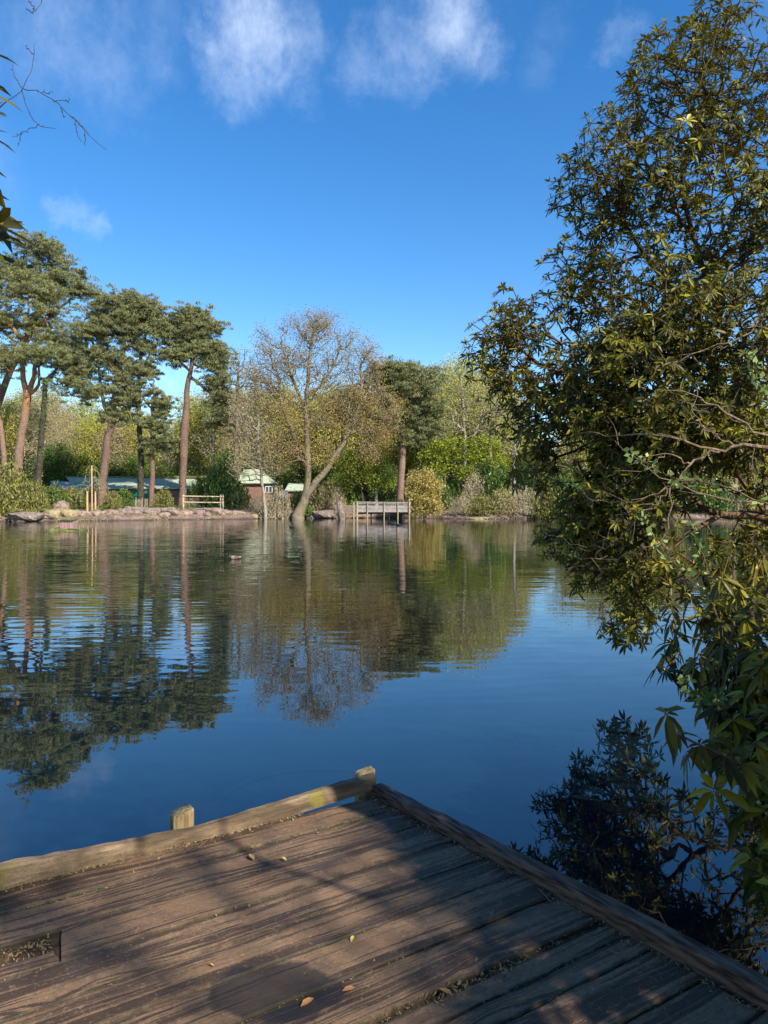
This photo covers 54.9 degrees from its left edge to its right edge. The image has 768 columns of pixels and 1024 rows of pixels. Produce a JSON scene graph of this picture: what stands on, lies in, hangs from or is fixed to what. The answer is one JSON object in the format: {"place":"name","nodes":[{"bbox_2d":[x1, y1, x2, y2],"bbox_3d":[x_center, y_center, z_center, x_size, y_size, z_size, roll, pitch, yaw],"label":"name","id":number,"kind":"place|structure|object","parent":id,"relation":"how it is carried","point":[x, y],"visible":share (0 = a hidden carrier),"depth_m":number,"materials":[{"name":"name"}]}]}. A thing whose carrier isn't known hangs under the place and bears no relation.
{"place":"outdoors","nodes":[
{"label":"outdoors","id":0,"kind":"place"},
{"bbox_2d":[0,518,767,976],"bbox_3d":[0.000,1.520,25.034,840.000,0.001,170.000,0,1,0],"label":"pond water","id":1,"kind":"structure","parent":0,"point":[474,674],"depth_m":7.51,"materials":[{"name":"blue liquid"}]},
{"bbox_2d":[7,512,44,520],"bbox_3d":[-30.266,0.378,62.418,3.056,0.821,1.767,0,1,3],"label":"rock","id":2,"kind":"object","parent":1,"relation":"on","point":[31,516],"visible":0.98,"depth_m":61.91,"materials":[{"name":"grey stone"}]},
{"bbox_2d":[46,517,87,530],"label":"duck house","id":3,"kind":"structure","parent":1,"relation":"on","point":[68,523],"depth_m":44.69,"materials":[{"name":"brown wood"}]},
{"bbox_2d":[532,314,767,569],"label":"dead sapling","id":4,"kind":"object","parent":1,"relation":"in","point":[715,450],"visible":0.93,"depth_m":6.39,"materials":[{"name":"wood"}]},
{"bbox_2d":[0,472,767,521],"bbox_3d":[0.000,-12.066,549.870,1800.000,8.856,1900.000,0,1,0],"label":"ground","id":5,"kind":"structure","parent":0,"point":[196,516],"depth_m":69.67,"materials":[{"name":"soil"}]},
{"bbox_2d":[0,344,8,491],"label":"pine tree","id":6,"kind":"object","parent":5,"relation":"on","point":[3,449],"visible":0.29,"depth_m":77.68,"materials":[{"name":"orange plant"}]},
{"bbox_2d":[0,400,28,462],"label":"woodland tree","id":7,"kind":"object","parent":5,"relation":"on","point":[11,431],"visible":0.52,"depth_m":93.84,"materials":[{"name":"green plant"}]},
{"bbox_2d":[0,459,32,516],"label":"shrub","id":8,"kind":"object","parent":5,"relation":"on","point":[8,499],"visible":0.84,"depth_m":63.44,"materials":[{"name":"green plant"}]},
{"bbox_2d":[0,54,47,632],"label":"rhododendron","id":9,"kind":"object","parent":5,"relation":"on","point":[7,220],"visible":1,"depth_m":2.08,"materials":[{"name":"green plant"}]},
{"bbox_2d":[0,391,49,461],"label":"woodland tree","id":10,"kind":"object","parent":5,"relation":"on","point":[14,401],"visible":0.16,"depth_m":102.16,"materials":[{"name":"green plant"}]},
{"bbox_2d":[3,395,49,479],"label":"woodland tree","id":11,"kind":"object","parent":5,"relation":"on","point":[30,443],"visible":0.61,"depth_m":94.93,"materials":[{"name":"brown plant"}]},
{"bbox_2d":[15,477,51,512],"bbox_3d":[-30.401,-1.219,64.458,2.742,3.918,3.064,0,1,16],"label":"shrub","id":12,"kind":"object","parent":5,"relation":"on","point":[36,499],"visible":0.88,"depth_m":64.04,"materials":[{"name":"green plant"}]},
{"bbox_2d":[0,269,76,499],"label":"pine tree","id":13,"kind":"object","parent":5,"relation":"on","point":[38,295],"visible":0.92,"depth_m":75.19,"materials":[{"name":"green plant"}]},
{"bbox_2d":[16,383,65,460],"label":"woodland tree","id":14,"kind":"object","parent":5,"relation":"on","point":[38,410],"visible":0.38,"depth_m":101.15,"materials":[{"name":"green plant"}]},
{"bbox_2d":[22,441,68,489],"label":"holly tree","id":15,"kind":"object","parent":5,"relation":"on","point":[44,473],"visible":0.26,"depth_m":93.14,"materials":[{"name":"green plant"}]},
{"bbox_2d":[7,340,95,495],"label":"pine tree","id":16,"kind":"object","parent":5,"relation":"on","point":[38,356],"visible":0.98,"depth_m":73.47,"materials":[{"name":"green plant"}]},
{"bbox_2d":[0,0,104,148],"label":"birch sapling","id":17,"kind":"object","parent":5,"relation":"on","point":[21,133],"visible":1,"depth_m":6.93,"materials":[{"name":"brown plant"}]},
{"bbox_2d":[0,223,105,405],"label":"pine tree","id":18,"kind":"object","parent":5,"relation":"on","point":[51,248],"visible":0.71,"depth_m":82.71,"materials":[{"name":"green plant"}]},
{"bbox_2d":[41,480,71,508],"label":"shrub","id":19,"kind":"object","parent":5,"relation":"on","point":[54,495],"visible":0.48,"depth_m":66.61,"materials":[{"name":"green plant"}]},
{"bbox_2d":[43,439,75,492],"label":"ivy clad tree","id":20,"kind":"object","parent":5,"relation":"on","point":[59,463],"visible":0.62,"depth_m":90.47,"materials":[{"name":"green plant"}]},
{"bbox_2d":[40,389,79,447],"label":"woodland tree","id":21,"kind":"object","parent":5,"relation":"on","point":[58,400],"visible":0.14,"depth_m":115.11,"materials":[{"name":"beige plant"}]},
{"bbox_2d":[47,405,83,449],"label":"woodland tree","id":22,"kind":"object","parent":5,"relation":"on","point":[58,415],"visible":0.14,"depth_m":110.25,"materials":[{"name":"green plant"}]},
{"bbox_2d":[47,409,92,473],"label":"woodland tree","id":23,"kind":"object","parent":5,"relation":"on","point":[68,434],"visible":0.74,"depth_m":91.80,"materials":[{"name":"green plant"}]},
{"bbox_2d":[60,485,84,508],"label":"shrub","id":24,"kind":"object","parent":5,"relation":"on","point":[71,490],"visible":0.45,"depth_m":69.97,"materials":[{"name":"green plant"}]},
{"bbox_2d":[64,450,92,475],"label":"ivy clad tree","id":25,"kind":"object","parent":5,"relation":"on","point":[80,469],"visible":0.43,"depth_m":91.69,"materials":[{"name":"green plant"}]},
{"bbox_2d":[62,409,96,459],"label":"woodland tree","id":26,"kind":"object","parent":5,"relation":"on","point":[89,416],"visible":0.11,"depth_m":107.13,"materials":[{"name":"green plant"}]},
{"bbox_2d":[58,398,102,436],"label":"woodland tree","id":27,"kind":"object","parent":5,"relation":"on","point":[82,408],"visible":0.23,"depth_m":115.30,"materials":[{"name":"green plant"}]},
{"bbox_2d":[70,465,113,510],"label":"young willow","id":28,"kind":"object","parent":5,"relation":"on","point":[89,485],"visible":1,"depth_m":67.48,"materials":[{"name":"green plant"}]},
{"bbox_2d":[70,415,117,475],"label":"woodland tree","id":29,"kind":"object","parent":5,"relation":"on","point":[94,456],"visible":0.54,"depth_m":92.17,"materials":[{"name":"green plant"}]},
{"bbox_2d":[90,459,127,475],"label":"holly tree","id":30,"kind":"object","parent":5,"relation":"on","point":[110,471],"visible":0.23,"depth_m":91.10,"materials":[{"name":"green plant"}]},
{"bbox_2d":[49,282,175,506],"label":"pine tree","id":31,"kind":"object","parent":5,"relation":"on","point":[106,316],"visible":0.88,"depth_m":73.89,"materials":[{"name":"green plant"}]},
{"bbox_2d":[101,489,123,508],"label":"shrub","id":32,"kind":"object","parent":5,"relation":"on","point":[107,504],"visible":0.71,"depth_m":70.30,"materials":[{"name":"green plant"}]},
{"bbox_2d":[90,420,137,474],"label":"woodland tree","id":33,"kind":"object","parent":5,"relation":"on","point":[113,444],"visible":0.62,"depth_m":92.41,"materials":[{"name":"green plant"}]},
{"bbox_2d":[114,487,135,507],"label":"shrub","id":34,"kind":"object","parent":5,"relation":"on","point":[125,495],"visible":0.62,"depth_m":71.69,"materials":[{"name":"green plant"}]},
{"bbox_2d":[108,452,148,475],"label":"holly tree","id":35,"kind":"object","parent":5,"relation":"on","point":[126,469],"visible":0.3,"depth_m":91.78,"materials":[{"name":"green plant"}]},
{"bbox_2d":[51,476,206,506],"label":"shed","id":36,"kind":"structure","parent":5,"relation":"on","point":[116,483],"depth_m":84.09,"materials":[{"name":"green metal"}]},
{"bbox_2d":[103,296,174,506],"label":"pine tree","id":37,"kind":"object","parent":5,"relation":"on","point":[147,368],"visible":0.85,"depth_m":74.23,"materials":[{"name":"green plant"}]},
{"bbox_2d":[116,412,163,475],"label":"woodland tree","id":38,"kind":"object","parent":5,"relation":"on","point":[133,445],"visible":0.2,"depth_m":94.37,"materials":[{"name":"green plant"}]},
{"bbox_2d":[123,452,156,475],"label":"ivy clad tree","id":39,"kind":"object","parent":5,"relation":"on","point":[134,464],"visible":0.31,"depth_m":91.44,"materials":[{"name":"green plant"}]},
{"bbox_2d":[133,380,180,507],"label":"pine tree","id":40,"kind":"object","parent":5,"relation":"on","point":[155,422],"visible":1,"depth_m":73.95,"materials":[{"name":"green plant"}]},
{"bbox_2d":[145,459,178,478],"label":"holly tree","id":41,"kind":"object","parent":5,"relation":"on","point":[165,467],"visible":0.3,"depth_m":92.89,"materials":[{"name":"green plant"}]},
{"bbox_2d":[150,489,174,507],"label":"shrub","id":42,"kind":"object","parent":5,"relation":"on","point":[164,501],"visible":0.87,"depth_m":71.65,"materials":[{"name":"green plant"}]},
{"bbox_2d":[176,461,211,490],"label":"holly tree","id":43,"kind":"object","parent":5,"relation":"on","point":[193,470],"visible":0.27,"depth_m":89.66,"materials":[{"name":"green plant"}]},
{"bbox_2d":[187,477,207,507],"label":"shrub","id":44,"kind":"object","parent":5,"relation":"on","point":[197,490],"visible":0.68,"depth_m":77.47,"materials":[{"name":"green plant"}]},
{"bbox_2d":[151,300,244,507],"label":"pine tree","id":45,"kind":"object","parent":5,"relation":"on","point":[188,337],"visible":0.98,"depth_m":74.50,"materials":[{"name":"green plant"}]},
{"bbox_2d":[171,388,239,478],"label":"woodland tree","id":46,"kind":"object","parent":5,"relation":"on","point":[193,426],"visible":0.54,"depth_m":92.16,"materials":[{"name":"green plant"}]},
{"bbox_2d":[200,461,229,507],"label":"shrub","id":47,"kind":"object","parent":5,"relation":"on","point":[213,480],"visible":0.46,"depth_m":76.38,"materials":[{"name":"green plant"}]},
{"bbox_2d":[189,366,241,469],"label":"tree","id":48,"kind":"object","parent":5,"relation":"on","point":[213,443],"visible":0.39,"depth_m":87.73,"materials":[{"name":"green plant"}]},
{"bbox_2d":[207,448,242,478],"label":"ivy clad tree","id":49,"kind":"object","parent":5,"relation":"on","point":[223,456],"visible":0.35,"depth_m":83.14,"materials":[{"name":"green plant"}]},
{"bbox_2d":[211,471,251,508],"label":"shrub","id":50,"kind":"object","parent":5,"relation":"on","point":[232,485],"visible":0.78,"depth_m":75.28,"materials":[{"name":"green plant"}]},
{"bbox_2d":[208,406,254,471],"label":"woodland tree","id":51,"kind":"object","parent":5,"relation":"on","point":[228,444],"visible":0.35,"depth_m":93.53,"materials":[{"name":"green plant"}]},
{"bbox_2d":[208,344,271,482],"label":"tree","id":52,"kind":"object","parent":5,"relation":"on","point":[239,366],"visible":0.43,"depth_m":83.62,"materials":[{"name":"brown plant"}]},
{"bbox_2d":[222,355,287,518],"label":"tree","id":53,"kind":"object","parent":5,"relation":"on","point":[258,441],"visible":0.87,"depth_m":69.67,"materials":[{"name":"brown plant"}]},
{"bbox_2d":[238,469,277,505],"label":"brick house","id":54,"kind":"structure","parent":5,"relation":"on","point":[254,489],"depth_m":90.18,"materials":[{"name":"red brick"}]},
{"bbox_2d":[244,377,304,466],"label":"woodland tree","id":55,"kind":"object","parent":5,"relation":"on","point":[278,421],"visible":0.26,"depth_m":97.75,"materials":[{"name":"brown plant"}]},
{"bbox_2d":[259,482,293,518],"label":"shrub","id":56,"kind":"object","parent":5,"relation":"on","point":[280,511],"visible":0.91,"depth_m":70.73,"materials":[{"name":"beige plant"}]},
{"bbox_2d":[272,458,312,491],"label":"holly tree","id":57,"kind":"object","parent":5,"relation":"on","point":[292,474],"visible":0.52,"depth_m":95.27,"materials":[{"name":"green plant"}]},
{"bbox_2d":[311,510,337,517],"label":"rock","id":58,"kind":"object","parent":5,"relation":"on","point":[325,514],"visible":0.85,"depth_m":71.87,"materials":[{"name":"brown stone"}]},
{"bbox_2d":[238,297,411,518],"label":"oak tree","id":59,"kind":"object","parent":5,"relation":"on","point":[309,488],"visible":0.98,"depth_m":69.58,"materials":[{"name":"brown plant"}]},
{"bbox_2d":[311,465,338,503],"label":"holly tree","id":60,"kind":"object","parent":5,"relation":"on","point":[317,473],"visible":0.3,"depth_m":91.30,"materials":[{"name":"green plant"}]},
{"bbox_2d":[292,381,360,503],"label":"woodland tree","id":61,"kind":"object","parent":5,"relation":"on","point":[328,433],"visible":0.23,"depth_m":93.03,"materials":[{"name":"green plant"}]},
{"bbox_2d":[309,478,346,512],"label":"shrub","id":62,"kind":"object","parent":5,"relation":"on","point":[323,505],"visible":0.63,"depth_m":74.57,"materials":[{"name":"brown plant"}]},
{"bbox_2d":[311,383,378,502],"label":"tree","id":63,"kind":"object","parent":5,"relation":"on","point":[345,418],"visible":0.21,"depth_m":83.21,"materials":[{"name":"brown plant"}]},
{"bbox_2d":[342,485,366,504],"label":"shrub","id":64,"kind":"object","parent":5,"relation":"on","point":[352,497],"visible":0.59,"depth_m":76.46,"materials":[{"name":"green plant"}]},
{"bbox_2d":[322,400,387,488],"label":"woodland tree","id":65,"kind":"object","parent":5,"relation":"on","point":[354,440],"visible":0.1,"depth_m":94.03,"materials":[{"name":"green plant"}]},
{"bbox_2d":[321,445,397,504],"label":"tree","id":66,"kind":"object","parent":5,"relation":"on","point":[347,480],"visible":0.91,"depth_m":75.58,"materials":[{"name":"green plant"}]},
{"bbox_2d":[334,499,410,519],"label":"jetty","id":67,"kind":"object","parent":5,"relation":"on","point":[384,509],"visible":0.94,"depth_m":67.45,"materials":[{"name":"grey wood"}]},
{"bbox_2d":[357,417,390,504],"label":"tree","id":68,"kind":"object","parent":5,"relation":"on","point":[376,495],"visible":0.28,"depth_m":76.84,"materials":[{"name":"green plant"}]},
{"bbox_2d":[0,510,748,520],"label":"bank debris","id":69,"kind":"object","parent":5,"relation":"on","point":[444,512],"visible":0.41,"depth_m":69.22,"materials":[{"name":"wicker"}]},
{"bbox_2d":[0,766,767,1023],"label":"dock","id":70,"kind":"object","parent":5,"relation":"on","point":[404,919],"visible":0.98,"depth_m":2.62,"materials":[{"name":"brown wood"}]},
{"bbox_2d":[1,809,613,1023],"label":"moss","id":71,"kind":"object","parent":70,"relation":"on","point":[313,915],"visible":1,"depth_m":2.77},
{"bbox_2d":[0,795,767,1023],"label":"leaf litter","id":72,"kind":"object","parent":70,"relation":"on","point":[465,985],"visible":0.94,"depth_m":2.55,"materials":[{"name":"plant"}]},
{"bbox_2d":[360,431,407,475],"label":"woodland tree","id":73,"kind":"object","parent":5,"relation":"on","point":[393,453],"visible":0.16,"depth_m":94.01,"materials":[{"name":"green plant"}]},
{"bbox_2d":[371,479,396,504],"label":"shrub","id":74,"kind":"object","parent":5,"relation":"on","point":[389,495],"visible":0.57,"depth_m":79.25,"materials":[{"name":"green plant"}]},
{"bbox_2d":[365,460,405,501],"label":"holly tree","id":75,"kind":"object","parent":5,"relation":"on","point":[370,489],"visible":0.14,"depth_m":87.66,"materials":[{"name":"green plant"}]},
{"bbox_2d":[357,354,456,517],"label":"pine tree","id":76,"kind":"object","parent":5,"relation":"on","point":[409,382],"visible":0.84,"depth_m":72.05,"materials":[{"name":"green plant"}]},
{"bbox_2d":[383,399,434,503],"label":"woodland tree","id":77,"kind":"object","parent":5,"relation":"on","point":[409,453],"visible":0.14,"depth_m":94.53,"materials":[{"name":"green plant"}]},
{"bbox_2d":[401,468,445,518],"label":"shrub","id":78,"kind":"object","parent":5,"relation":"on","point":[426,481],"visible":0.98,"depth_m":69.12,"materials":[{"name":"yellow plant"}]},
{"bbox_2d":[406,361,463,476],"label":"woodland tree","id":79,"kind":"object","parent":5,"relation":"on","point":[425,445],"visible":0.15,"depth_m":92.60,"materials":[{"name":"green plant"}]},
{"bbox_2d":[429,472,451,509],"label":"shrub","id":80,"kind":"object","parent":5,"relation":"on","point":[446,498],"visible":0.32,"depth_m":75.30,"materials":[{"name":"green plant"}]},
{"bbox_2d":[445,478,465,507],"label":"shrub","id":81,"kind":"object","parent":5,"relation":"on","point":[457,489],"visible":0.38,"depth_m":78.29,"materials":[{"name":"green plant"}]},
{"bbox_2d":[435,383,484,482],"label":"woodland tree","id":82,"kind":"object","parent":5,"relation":"on","point":[459,430],"visible":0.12,"depth_m":94.22,"materials":[{"name":"green plant"}]},
{"bbox_2d":[437,347,486,486],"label":"woodland tree","id":83,"kind":"object","parent":5,"relation":"on","point":[449,368],"visible":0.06,"depth_m":106.89,"materials":[{"name":"green plant"}]},
{"bbox_2d":[447,492,477,515],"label":"shrub","id":84,"kind":"object","parent":5,"relation":"on","point":[461,511],"visible":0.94,"depth_m":70.36,"materials":[{"name":"beige plant"}]},
{"bbox_2d":[416,431,511,484],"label":"maple tree","id":85,"kind":"object","parent":5,"relation":"on","point":[449,444],"visible":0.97,"depth_m":77.61,"materials":[{"name":"green plant"}]},
{"bbox_2d":[436,362,508,489],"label":"tree","id":86,"kind":"object","parent":5,"relation":"on","point":[463,396],"visible":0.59,"depth_m":85.43,"materials":[{"name":"green plant"}]},
{"bbox_2d":[446,372,504,469],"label":"woodland tree","id":87,"kind":"object","parent":5,"relation":"on","point":[475,425],"visible":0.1,"depth_m":94.97,"materials":[{"name":"green plant"}]},
{"bbox_2d":[461,470,494,505],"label":"shrub","id":88,"kind":"object","parent":5,"relation":"on","point":[472,491],"visible":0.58,"depth_m":75.61,"materials":[{"name":"beige plant"}]},
{"bbox_2d":[466,494,499,515],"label":"shrub","id":89,"kind":"object","parent":5,"relation":"on","point":[480,509],"visible":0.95,"depth_m":70.24,"materials":[{"name":"green plant"}]},
{"bbox_2d":[465,371,522,468],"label":"tree","id":90,"kind":"object","parent":5,"relation":"on","point":[496,428],"visible":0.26,"depth_m":89.49,"materials":[{"name":"green plant"}]},
{"bbox_2d":[482,461,511,505],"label":"shrub","id":91,"kind":"object","parent":5,"relation":"on","point":[495,475],"visible":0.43,"depth_m":75.53,"materials":[{"name":"green plant"}]},
{"bbox_2d":[486,487,520,515],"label":"shrub","id":92,"kind":"object","parent":5,"relation":"on","point":[506,508],"visible":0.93,"depth_m":70.50,"materials":[{"name":"brown plant"}]},
{"bbox_2d":[471,397,536,473],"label":"woodland tree","id":93,"kind":"object","parent":5,"relation":"on","point":[509,446],"visible":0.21,"depth_m":90.69,"materials":[{"name":"green plant"}]},
{"bbox_2d":[498,398,526,507],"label":"birch tree","id":94,"kind":"object","parent":5,"relation":"on","point":[514,448],"visible":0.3,"depth_m":79.80,"materials":[{"name":"green plant"}]},
{"bbox_2d":[510,485,540,516],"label":"shrub","id":95,"kind":"object","parent":5,"relation":"on","point":[523,509],"visible":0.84,"depth_m":70.66,"materials":[{"name":"beige plant"}]},
{"bbox_2d":[509,430,550,504],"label":"woodland tree","id":96,"kind":"object","parent":5,"relation":"on","point":[530,458],"visible":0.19,"depth_m":90.73,"materials":[{"name":"green plant"}]},
{"bbox_2d":[528,478,563,518],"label":"shrub","id":97,"kind":"object","parent":5,"relation":"on","point":[545,508],"visible":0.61,"depth_m":70.31,"materials":[{"name":"green plant"}]},
{"bbox_2d":[539,415,593,476],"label":"tree","id":98,"kind":"object","parent":5,"relation":"on","point":[565,449],"visible":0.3,"depth_m":87.70,"materials":[{"name":"green plant"}]},
{"bbox_2d":[550,473,583,514],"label":"shrub","id":99,"kind":"object","parent":5,"relation":"on","point":[566,484],"visible":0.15,"depth_m":70.65,"materials":[{"name":"green plant"}]},
{"bbox_2d":[457,0,767,654],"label":"rhododendron","id":100,"kind":"object","parent":5,"relation":"on","point":[640,346],"visible":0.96,"depth_m":7.92,"materials":[{"name":"green plant"}]},
{"bbox_2d":[623,349,767,735],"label":"sallow","id":101,"kind":"object","parent":5,"relation":"on","point":[714,697],"visible":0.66,"depth_m":4.59,"materials":[{"name":"green plant"}]},
{"bbox_2d":[643,539,767,919],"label":"rhododendron","id":102,"kind":"object","parent":5,"relation":"on","point":[735,750],"visible":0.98,"depth_m":3.50,"materials":[{"name":"green plant"}]},
{"bbox_2d":[686,475,737,513],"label":"shrub","id":103,"kind":"object","parent":5,"relation":"on","point":[717,504],"visible":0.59,"depth_m":68.51,"materials":[{"name":"green plant"}]},
{"bbox_2d":[722,479,767,511],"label":"shrub","id":104,"kind":"object","parent":5,"relation":"on","point":[740,505],"visible":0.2,"depth_m":68.78,"materials":[{"name":"green plant"}]},
{"bbox_2d":[0,0,767,473],"label":"sky","id":105,"kind":"structure","parent":0,"point":[391,161],"materials":[{"name":"blue"}]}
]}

